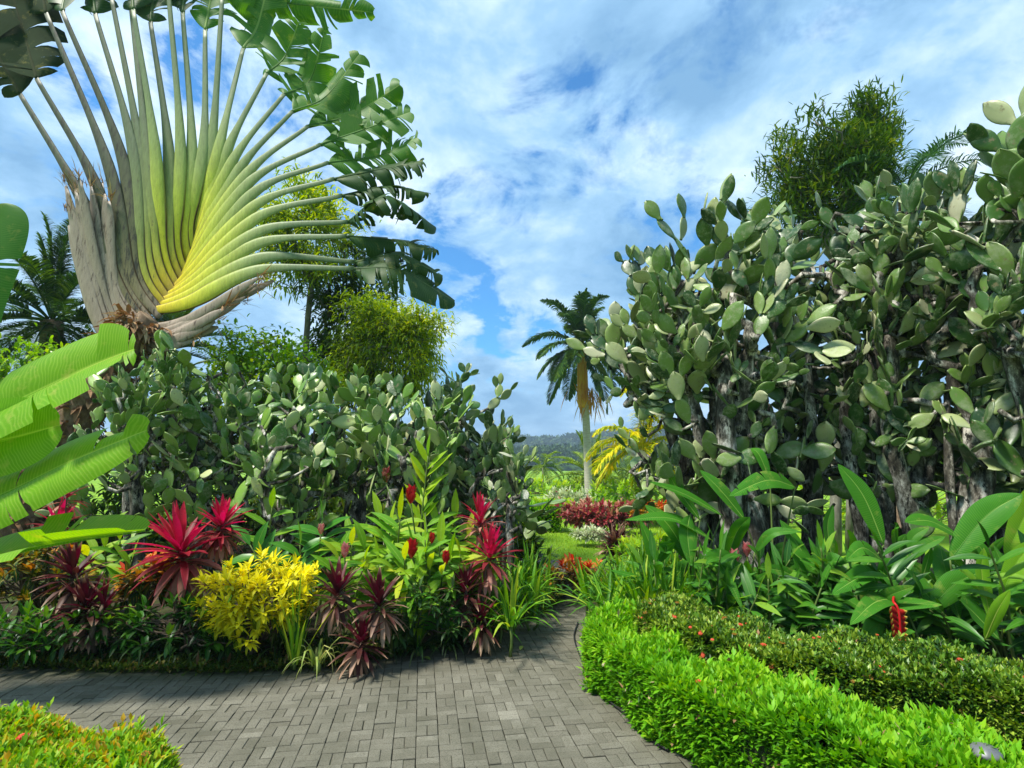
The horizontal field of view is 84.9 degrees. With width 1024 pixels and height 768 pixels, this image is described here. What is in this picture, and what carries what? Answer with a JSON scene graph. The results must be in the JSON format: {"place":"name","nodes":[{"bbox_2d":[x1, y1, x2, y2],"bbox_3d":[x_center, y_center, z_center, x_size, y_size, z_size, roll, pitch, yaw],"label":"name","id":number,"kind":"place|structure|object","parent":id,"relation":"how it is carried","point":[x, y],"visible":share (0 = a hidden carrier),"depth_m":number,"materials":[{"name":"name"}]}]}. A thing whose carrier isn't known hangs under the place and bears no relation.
{"place":"outdoors","nodes":[
{"label":"outdoors","id":0,"kind":"place"},
{"bbox_2d":[0,558,700,767],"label":"path","id":1,"kind":"structure","parent":0,"point":[114,695],"depth_m":3.64,"materials":[{"name":"stone"}]},
{"bbox_2d":[0,0,1023,436],"label":"sky","id":2,"kind":"structure","parent":0,"point":[546,129],"materials":[{"name":"blue"}]},
{"bbox_2d":[67,471,996,566],"bbox_3d":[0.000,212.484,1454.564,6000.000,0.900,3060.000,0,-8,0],"label":"ground","id":3,"kind":"structure","parent":0,"point":[944,543],"depth_m":13.99,"materials":[{"name":"green plant"}]},
{"bbox_2d":[0,323,105,422],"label":"shrub","id":4,"kind":"object","parent":3,"relation":"on","point":[35,354],"visible":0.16,"depth_m":9.04,"materials":[{"name":"green plant"}]},
{"bbox_2d":[0,211,164,525],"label":"palm tree","id":5,"kind":"object","parent":3,"relation":"on","point":[57,283],"visible":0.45,"depth_m":11.49,"materials":[{"name":"plant"}]},
{"bbox_2d":[0,697,183,767],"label":"clipped hedge","id":6,"kind":"object","parent":3,"relation":"on","point":[32,737],"visible":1,"depth_m":2.27,"materials":[{"name":"green plant"}]},
{"bbox_2d":[68,463,250,542],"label":"shrub","id":7,"kind":"object","parent":3,"relation":"on","point":[116,480],"visible":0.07,"depth_m":11.97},
{"bbox_2d":[109,391,239,546],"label":"shrub","id":8,"kind":"object","parent":3,"relation":"on","point":[235,440],"visible":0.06,"depth_m":9.32,"materials":[{"name":"green plant"}]},
{"bbox_2d":[134,307,253,524],"bbox_3d":[-8.276,0.480,13.193,3.675,6.087,3.642,-5,-10,34],"label":"palm tree","id":9,"kind":"object","parent":3,"relation":"on","point":[168,316],"visible":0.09,"depth_m":13.18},
{"bbox_2d":[187,313,346,538],"bbox_3d":[-4.151,0.920,9.190,2.948,4.026,2.393,0,-8,0],"label":"shrub","id":10,"kind":"object","parent":3,"relation":"on","point":[259,367],"visible":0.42,"depth_m":8.90,"materials":[{"name":"green plant"}]},
{"bbox_2d":[0,545,544,666],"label":"planting bed","id":11,"kind":"object","parent":3,"relation":"on","point":[165,610],"visible":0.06,"depth_m":5.32,"materials":[{"name":"soil"}]},
{"bbox_2d":[0,535,100,622],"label":"croton bush","id":12,"kind":"object","parent":11,"relation":"on","point":[25,567],"visible":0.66,"depth_m":4.81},
{"bbox_2d":[33,486,90,618],"bbox_3d":[-4.444,1.577,5.467,0.532,1.449,0.605,8,-11,-42],"label":"cordyline","id":13,"kind":"object","parent":11,"relation":"on","point":[62,507],"visible":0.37,"depth_m":5.53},
{"bbox_2d":[0,203,149,562],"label":"banana plant","id":14,"kind":"object","parent":11,"relation":"on","point":[31,432],"visible":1,"depth_m":3.88,"materials":[{"name":"plant"}]},
{"bbox_2d":[30,541,127,654],"bbox_3d":[-3.523,1.719,4.560,0.802,0.932,0.618,-4,-9,25],"label":"cordyline","id":15,"kind":"object","parent":11,"relation":"on","point":[82,590],"visible":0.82,"depth_m":4.51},
{"bbox_2d":[0,597,159,667],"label":"shrub","id":16,"kind":"object","parent":11,"relation":"on","point":[34,637],"visible":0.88,"depth_m":4.34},
{"bbox_2d":[71,576,134,655],"bbox_3d":[-3.262,1.857,4.491,0.476,0.639,0.448,0,-8,0],"label":"cordyline","id":17,"kind":"object","parent":11,"relation":"on","point":[105,599],"visible":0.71,"depth_m":4.45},
{"bbox_2d":[67,511,149,618],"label":"ginger plant","id":18,"kind":"object","parent":11,"relation":"on","point":[111,569],"visible":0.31,"depth_m":5.31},
{"bbox_2d":[42,486,181,572],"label":"shrub","id":19,"kind":"object","parent":11,"relation":"on","point":[102,506],"visible":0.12,"depth_m":8.08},
{"bbox_2d":[34,330,210,579],"bbox_3d":[-4.735,0.928,6.837,1.769,3.257,1.578,0,-8,0],"label":"prickly pear cactus","id":20,"kind":"object","parent":11,"relation":"on","point":[120,404],"visible":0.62,"depth_m":6.67,"materials":[{"name":"green plant"}]},
{"bbox_2d":[104,618,179,671],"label":"strap leaf plant","id":21,"kind":"object","parent":11,"relation":"on","point":[151,650],"visible":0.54,"depth_m":4.47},
{"bbox_2d":[108,547,177,639],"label":"croton bush","id":22,"kind":"object","parent":11,"relation":"on","point":[145,587],"visible":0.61,"depth_m":4.71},
{"bbox_2d":[132,613,201,672],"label":"strap leaf plant","id":23,"kind":"object","parent":11,"relation":"on","point":[178,646],"visible":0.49,"depth_m":4.48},
{"bbox_2d":[108,585,249,661],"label":"shrub","id":24,"kind":"object","parent":11,"relation":"on","point":[147,624],"visible":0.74,"depth_m":4.43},
{"bbox_2d":[122,494,253,640],"bbox_3d":[-2.771,1.578,4.771,0.925,1.256,0.882,0,-8,0],"label":"cordyline","id":25,"kind":"object","parent":11,"relation":"on","point":[179,537],"visible":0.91,"depth_m":4.75,"materials":[{"name":"plant"}]},
{"bbox_2d":[110,330,292,573],"bbox_3d":[-3.933,1.012,7.092,2.144,3.160,1.657,-5,-10,32],"label":"prickly pear cactus","id":26,"kind":"object","parent":11,"relation":"on","point":[199,418],"visible":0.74,"depth_m":6.83,"materials":[{"name":"green plant"}]},
{"bbox_2d":[146,475,302,571],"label":"shrub","id":27,"kind":"object","parent":11,"relation":"on","point":[249,524],"visible":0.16,"depth_m":7.93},
{"bbox_2d":[0,0,454,572],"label":"traveller palm","id":28,"kind":"object","parent":11,"relation":"on","point":[172,232],"visible":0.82,"depth_m":8.73,"materials":[{"name":"green plant"}]},
{"bbox_2d":[184,541,323,654],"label":"croton bush","id":29,"kind":"object","parent":11,"relation":"on","point":[251,613],"visible":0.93,"depth_m":4.34,"materials":[{"name":"plant"}]},
{"bbox_2d":[240,487,295,564],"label":"ginger plant","id":30,"kind":"object","parent":11,"relation":"on","point":[259,519],"visible":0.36,"depth_m":5.48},
{"bbox_2d":[234,618,313,661],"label":"strap leaf plant","id":31,"kind":"object","parent":11,"relation":"on","point":[276,642],"visible":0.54,"depth_m":4.58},
{"bbox_2d":[0,581,568,675],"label":"ground cover","id":32,"kind":"object","parent":11,"relation":"on","point":[115,663],"visible":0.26,"depth_m":4.37,"materials":[{"name":"green plant"}]},
{"bbox_2d":[396,591,461,643],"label":"leafy shoot","id":33,"kind":"object","parent":32,"relation":"on","point":[433,619],"visible":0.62,"depth_m":4.61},
{"bbox_2d":[459,491,507,564],"bbox_3d":[-0.296,1.619,5.118,0.448,1.269,0.465,8,-11,-43],"label":"cordyline","id":34,"kind":"object","parent":32,"relation":"on","point":[481,509],"visible":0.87,"depth_m":5.15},
{"bbox_2d":[224,498,354,628],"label":"ginger plant","id":35,"kind":"object","parent":11,"relation":"on","point":[309,543],"visible":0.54,"depth_m":5.25,"materials":[{"name":"green plant"}]},
{"bbox_2d":[209,361,372,575],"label":"prickly pear cactus","id":36,"kind":"object","parent":11,"relation":"on","point":[280,451],"visible":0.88,"depth_m":6.60,"materials":[{"name":"green plant"}]},
{"bbox_2d":[259,575,336,669],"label":"strap leaf plant","id":37,"kind":"object","parent":11,"relation":"on","point":[296,637],"visible":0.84,"depth_m":4.28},
{"bbox_2d":[283,635,350,678],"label":"strap leaf plant","id":38,"kind":"object","parent":11,"relation":"on","point":[314,659],"visible":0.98,"depth_m":4.25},
{"bbox_2d":[252,468,382,573],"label":"shrub","id":39,"kind":"object","parent":11,"relation":"on","point":[332,506],"visible":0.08,"depth_m":8.06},
{"bbox_2d":[309,527,376,645],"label":"ginger plant","id":40,"kind":"object","parent":11,"relation":"on","point":[343,546],"visible":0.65,"depth_m":4.82,"materials":[{"name":"green plant"}]},
{"bbox_2d":[284,362,416,578],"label":"prickly pear cactus","id":41,"kind":"object","parent":11,"relation":"on","point":[352,473],"visible":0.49,"depth_m":7.06,"materials":[{"name":"green plant"}]},
{"bbox_2d":[307,556,410,680],"bbox_3d":[-1.246,1.831,4.434,0.922,0.877,0.637,-3,-9,19],"label":"cordyline","id":42,"kind":"object","parent":11,"relation":"on","point":[378,624],"visible":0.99,"depth_m":4.37,"materials":[{"name":"plant"}]},
{"bbox_2d":[315,466,504,646],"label":"ginger plant","id":43,"kind":"object","parent":11,"relation":"on","point":[413,554],"visible":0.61,"depth_m":5.00,"materials":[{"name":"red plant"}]},
{"bbox_2d":[345,373,479,544],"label":"prickly pear cactus","id":44,"kind":"object","parent":11,"relation":"on","point":[380,439],"visible":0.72,"depth_m":6.59,"materials":[{"name":"green plant"}]},
{"bbox_2d":[367,572,482,652],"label":"shrub","id":45,"kind":"object","parent":11,"relation":"on","point":[443,612],"visible":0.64,"depth_m":4.58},
{"bbox_2d":[404,434,451,535],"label":"ginger plant","id":46,"kind":"object","parent":11,"relation":"on","point":[419,469],"visible":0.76,"depth_m":5.43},
{"bbox_2d":[398,362,527,541],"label":"prickly pear cactus","id":47,"kind":"object","parent":11,"relation":"on","point":[471,415],"visible":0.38,"depth_m":7.19,"materials":[{"name":"green plant"}]},
{"bbox_2d":[437,557,505,655],"bbox_3d":[-0.334,1.873,4.751,0.636,0.776,0.534,-3,-9,21],"label":"cordyline","id":48,"kind":"object","parent":11,"relation":"on","point":[483,638],"visible":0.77,"depth_m":4.68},
{"bbox_2d":[402,510,564,575],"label":"shrub","id":49,"kind":"object","parent":11,"relation":"on","point":[536,539],"visible":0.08,"depth_m":7.84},
{"bbox_2d":[460,521,517,632],"bbox_3d":[-0.187,1.720,4.902,0.598,1.011,0.558,0,-8,0],"label":"cordyline","id":50,"kind":"object","parent":11,"relation":"on","point":[490,546],"visible":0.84,"depth_m":4.88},
{"bbox_2d":[430,563,552,657],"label":"strap leaf plant","id":51,"kind":"object","parent":11,"relation":"on","point":[511,616],"visible":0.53,"depth_m":4.69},
{"bbox_2d":[450,409,566,578],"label":"prickly pear cactus","id":52,"kind":"object","parent":11,"relation":"on","point":[484,452],"visible":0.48,"depth_m":6.75,"materials":[{"name":"green plant"}]},
{"bbox_2d":[462,439,561,603],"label":"prickly pear cactus","id":53,"kind":"object","parent":11,"relation":"on","point":[496,508],"visible":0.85,"depth_m":6.04,"materials":[{"name":"green plant"}]},
{"bbox_2d":[496,537,559,592],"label":"strap leaf plant","id":54,"kind":"object","parent":11,"relation":"on","point":[526,554],"visible":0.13,"depth_m":6.28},
{"bbox_2d":[486,556,576,635],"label":"strap leaf plant","id":55,"kind":"object","parent":11,"relation":"on","point":[535,583],"visible":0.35,"depth_m":5.30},
{"bbox_2d":[492,547,571,616],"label":"strap leaf plant","id":56,"kind":"object","parent":11,"relation":"on","point":[547,574],"visible":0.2,"depth_m":5.97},
{"bbox_2d":[250,157,381,523],"bbox_3d":[-4.667,-0.768,12.393,3.320,8.279,3.185,0,-8,0],"label":"tree","id":57,"kind":"object","parent":3,"relation":"on","point":[321,212],"visible":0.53,"depth_m":12.21,"materials":[{"name":"green plant"}]},
{"bbox_2d":[296,225,414,506],"bbox_3d":[-3.540,-0.084,12.844,2.772,7.050,2.513,3,-9,-18],"label":"tree","id":58,"kind":"object","parent":3,"relation":"on","point":[324,300],"visible":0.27,"depth_m":12.62,"materials":[{"name":"green plant"}]},
{"bbox_2d":[319,282,461,541],"bbox_3d":[-2.469,0.516,11.483,2.985,5.474,3.138,3,-9,-21],"label":"tree","id":59,"kind":"object","parent":3,"relation":"on","point":[410,334],"visible":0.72,"depth_m":11.13,"materials":[{"name":"green plant"}]},
{"bbox_2d":[403,498,563,532],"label":"clipped hedge","id":60,"kind":"object","parent":3,"relation":"on","point":[555,522],"visible":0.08,"depth_m":13.59,"materials":[{"name":"green plant"}]},
{"bbox_2d":[525,450,563,495],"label":"palm tree","id":61,"kind":"object","parent":3,"relation":"on","point":[544,462],"visible":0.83,"depth_m":45.31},
{"bbox_2d":[510,474,583,498],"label":"shrub","id":62,"kind":"object","parent":3,"relation":"on","point":[544,489],"visible":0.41,"depth_m":29.23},
{"bbox_2d":[537,485,608,507],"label":"shrub","id":63,"kind":"object","parent":3,"relation":"on","point":[562,493],"visible":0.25,"depth_m":21.35,"materials":[{"name":"plant"}]},
{"bbox_2d":[521,288,628,498],"bbox_3d":[3.476,0.524,27.155,5.542,10.744,5.119,7,-11,-41],"label":"palm tree","id":64,"kind":"object","parent":3,"relation":"on","point":[562,362],"visible":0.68,"depth_m":26.92,"materials":[{"name":"plant"}]},
{"bbox_2d":[541,430,635,502],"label":"palm tree","id":65,"kind":"object","parent":3,"relation":"on","point":[577,463],"visible":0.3,"depth_m":33.45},
{"bbox_2d":[568,523,609,543],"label":"shrub","id":66,"kind":"object","parent":3,"relation":"on","point":[587,535],"visible":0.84,"depth_m":11.19,"materials":[{"name":"plant"}]},
{"bbox_2d":[550,495,652,531],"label":"croton bush","id":67,"kind":"object","parent":3,"relation":"on","point":[580,514],"visible":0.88,"depth_m":12.84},
{"bbox_2d":[584,388,675,525],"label":"palm tree","id":68,"kind":"object","parent":3,"relation":"on","point":[649,445],"visible":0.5,"depth_m":14.85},
{"bbox_2d":[576,474,694,524],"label":"shrub","id":69,"kind":"object","parent":3,"relation":"on","point":[601,490],"visible":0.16,"depth_m":16.42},
{"bbox_2d":[584,567,1023,661],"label":"planting bed","id":70,"kind":"object","parent":3,"relation":"on","point":[1020,656],"depth_m":4.54,"materials":[{"name":"soil"}]},
{"bbox_2d":[543,552,602,599],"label":"croton bush","id":71,"kind":"object","parent":70,"relation":"on","point":[570,572],"visible":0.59,"depth_m":6.62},
{"bbox_2d":[545,553,641,618],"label":"strap leaf plant","id":72,"kind":"object","parent":70,"relation":"on","point":[584,584],"visible":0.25,"depth_m":5.40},
{"bbox_2d":[592,521,635,566],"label":"cordyline","id":73,"kind":"object","parent":70,"relation":"on","point":[614,534],"visible":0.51,"depth_m":8.66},
{"bbox_2d":[555,555,714,617],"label":"strap leaf plant","id":74,"kind":"object","parent":70,"relation":"on","point":[644,590],"visible":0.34,"depth_m":4.66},
{"bbox_2d":[566,244,712,559],"bbox_3d":[1.676,0.383,6.660,1.942,4.306,1.450,-5,-9,29],"label":"prickly pear cactus","id":75,"kind":"object","parent":70,"relation":"on","point":[608,338],"visible":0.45,"depth_m":6.64,"materials":[{"name":"green plant"}]},
{"bbox_2d":[609,529,674,566],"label":"shrub","id":76,"kind":"object","parent":70,"relation":"on","point":[623,548],"visible":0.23,"depth_m":8.16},
{"bbox_2d":[652,536,696,580],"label":"heliconia plant","id":77,"kind":"object","parent":70,"relation":"on","point":[667,546],"visible":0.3,"depth_m":5.05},
{"bbox_2d":[610,475,742,606],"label":"heliconia plant","id":78,"kind":"object","parent":70,"relation":"on","point":[683,537],"visible":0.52,"depth_m":5.04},
{"bbox_2d":[601,552,763,614],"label":"strap leaf plant","id":79,"kind":"object","parent":70,"relation":"on","point":[689,588],"visible":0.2,"depth_m":4.64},
{"bbox_2d":[627,192,760,595],"bbox_3d":[2.015,0.112,6.151,1.519,4.676,1.544,0,-8,0],"label":"prickly pear cactus","id":80,"kind":"object","parent":70,"relation":"on","point":[668,359],"visible":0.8,"depth_m":6.01,"materials":[{"name":"green plant"}]},
{"bbox_2d":[624,521,767,614],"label":"ginger plant","id":81,"kind":"object","parent":70,"relation":"on","point":[731,558],"visible":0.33,"depth_m":4.56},
{"bbox_2d":[700,448,795,572],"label":"heliconia plant","id":82,"kind":"object","parent":70,"relation":"on","point":[752,482],"visible":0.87,"depth_m":5.11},
{"bbox_2d":[704,517,799,610],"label":"heliconia plant","id":83,"kind":"object","parent":70,"relation":"on","point":[738,529],"visible":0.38,"depth_m":4.84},
{"bbox_2d":[689,522,815,627],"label":"ginger plant","id":84,"kind":"object","parent":70,"relation":"on","point":[746,548],"visible":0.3,"depth_m":4.70,"materials":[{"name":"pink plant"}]},
{"bbox_2d":[699,383,834,550],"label":"prickly pear cactus","id":85,"kind":"object","parent":70,"relation":"on","point":[790,425],"visible":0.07,"depth_m":6.90,"materials":[{"name":"green plant"}]},
{"bbox_2d":[683,173,855,591],"bbox_3d":[2.649,0.083,6.045,1.937,4.710,1.510,0,-8,0],"label":"prickly pear cactus","id":86,"kind":"object","parent":70,"relation":"on","point":[747,389],"visible":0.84,"depth_m":5.79,"materials":[{"name":"green plant"}]},
{"bbox_2d":[734,531,858,636],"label":"ginger plant","id":87,"kind":"object","parent":70,"relation":"on","point":[785,602],"visible":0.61,"depth_m":4.38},
{"bbox_2d":[576,593,1023,767],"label":"clipped hedge","id":88,"kind":"object","parent":70,"relation":"on","point":[665,689],"visible":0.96,"depth_m":2.81,"materials":[{"name":"green plant"}]},
{"bbox_2d":[726,196,911,558],"bbox_3d":[3.572,-0.052,6.661,2.271,5.156,1.751,0,-8,0],"label":"prickly pear cactus","id":89,"kind":"object","parent":70,"relation":"on","point":[811,384],"visible":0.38,"depth_m":6.42,"materials":[{"name":"green plant"}]},
{"bbox_2d":[759,464,884,634],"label":"heliconia plant","id":90,"kind":"object","parent":70,"relation":"on","point":[863,497],"visible":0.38,"depth_m":4.79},
{"bbox_2d":[623,587,1023,749],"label":"clipped hedge","id":91,"kind":"object","parent":70,"relation":"on","point":[898,674],"visible":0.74,"depth_m":3.14,"materials":[{"name":"green plant"}]},
{"bbox_2d":[800,520,909,633],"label":"ginger plant","id":92,"kind":"object","parent":70,"relation":"on","point":[818,552],"visible":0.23,"depth_m":4.50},
{"bbox_2d":[771,348,944,544],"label":"prickly pear cactus","id":93,"kind":"object","parent":70,"relation":"on","point":[939,471],"visible":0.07,"depth_m":6.94,"materials":[{"name":"green plant"}]},
{"bbox_2d":[794,181,963,582],"bbox_3d":[4.119,-0.020,6.154,1.733,4.954,1.527,0,-8,0],"label":"prickly pear cactus","id":94,"kind":"object","parent":70,"relation":"on","point":[876,391],"visible":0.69,"depth_m":6.00,"materials":[{"name":"green plant"}]},
{"bbox_2d":[832,535,940,639],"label":"heliconia plant","id":95,"kind":"object","parent":70,"relation":"on","point":[870,606],"visible":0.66,"depth_m":4.21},
{"bbox_2d":[889,596,907,640],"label":"heliconia flower","id":96,"kind":"object","parent":70,"relation":"on","point":[901,617],"visible":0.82,"depth_m":3.95,"materials":[{"name":"red plant"}]},
{"bbox_2d":[891,522,944,620],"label":"heliconia plant","id":97,"kind":"object","parent":70,"relation":"on","point":[917,534],"visible":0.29,"depth_m":5.31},
{"bbox_2d":[848,526,1009,654],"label":"ginger plant","id":98,"kind":"object","parent":70,"relation":"on","point":[964,631],"visible":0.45,"depth_m":4.24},
{"bbox_2d":[853,169,1023,584],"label":"prickly pear cactus","id":99,"kind":"object","parent":70,"relation":"on","point":[922,191],"visible":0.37,"depth_m":5.86,"materials":[{"name":"green plant"}]},
{"bbox_2d":[860,159,1023,563],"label":"prickly pear cactus","id":100,"kind":"object","parent":70,"relation":"on","point":[984,465],"visible":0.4,"depth_m":5.53,"materials":[{"name":"green plant"}]},
{"bbox_2d":[883,86,1023,477],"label":"prickly pear cactus","id":101,"kind":"object","parent":70,"relation":"on","point":[988,314],"visible":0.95,"depth_m":5.16,"materials":[{"name":"green plant"}]},
{"bbox_2d":[905,493,1021,645],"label":"heliconia plant","id":102,"kind":"object","parent":70,"relation":"on","point":[992,514],"visible":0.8,"depth_m":4.34,"materials":[{"name":"plant"}]},
{"bbox_2d":[905,555,1023,659],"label":"ginger plant","id":103,"kind":"object","parent":70,"relation":"on","point":[968,618],"visible":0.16,"depth_m":4.29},
{"bbox_2d":[916,361,1023,553],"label":"prickly pear cactus","id":104,"kind":"object","parent":70,"relation":"on","point":[998,534],"visible":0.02,"depth_m":6.41,"materials":[{"name":"green plant"}]},
{"bbox_2d":[945,521,1023,658],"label":"ginger plant","id":105,"kind":"object","parent":70,"relation":"on","point":[1018,642],"visible":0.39,"depth_m":4.03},
{"bbox_2d":[961,491,1023,660],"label":"heliconia plant","id":106,"kind":"object","parent":70,"relation":"on","point":[996,609],"visible":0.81,"depth_m":4.08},
{"bbox_2d":[744,90,926,554],"bbox_3d":[6.285,-1.341,10.856,3.142,8.990,3.313,0,-8,0],"label":"evergreen tree","id":107,"kind":"object","parent":3,"relation":"on","point":[813,174],"visible":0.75,"depth_m":10.58,"materials":[{"name":"green plant"}]},
{"bbox_2d":[831,75,917,549],"bbox_3d":[7.461,-1.655,11.225,1.864,9.703,1.554,6,-10,-37],"label":"evergreen tree","id":108,"kind":"object","parent":3,"relation":"on","point":[870,107],"visible":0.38,"depth_m":11.51,"materials":[{"name":"green plant"}]},
{"bbox_2d":[819,125,986,527],"bbox_3d":[7.132,-0.755,9.660,2.901,7.497,3.271,0,-8,0],"label":"palm tree","id":109,"kind":"object","parent":3,"relation":"on","point":[923,157],"visible":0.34,"depth_m":9.70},
{"bbox_2d":[534,518,670,566],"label":"grass","id":110,"kind":"structure","parent":0,"point":[577,549],"depth_m":11.51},
{"bbox_3d":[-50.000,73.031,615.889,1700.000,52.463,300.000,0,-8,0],"label":"hills","id":111,"kind":"structure","parent":0,"visible":0},
{"bbox_2d":[94,426,828,466],"bbox_3d":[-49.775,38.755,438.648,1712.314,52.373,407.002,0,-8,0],"label":"forest","id":112,"kind":"object","parent":111,"relation":"on","point":[566,445],"visible":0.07,"depth_m":532.20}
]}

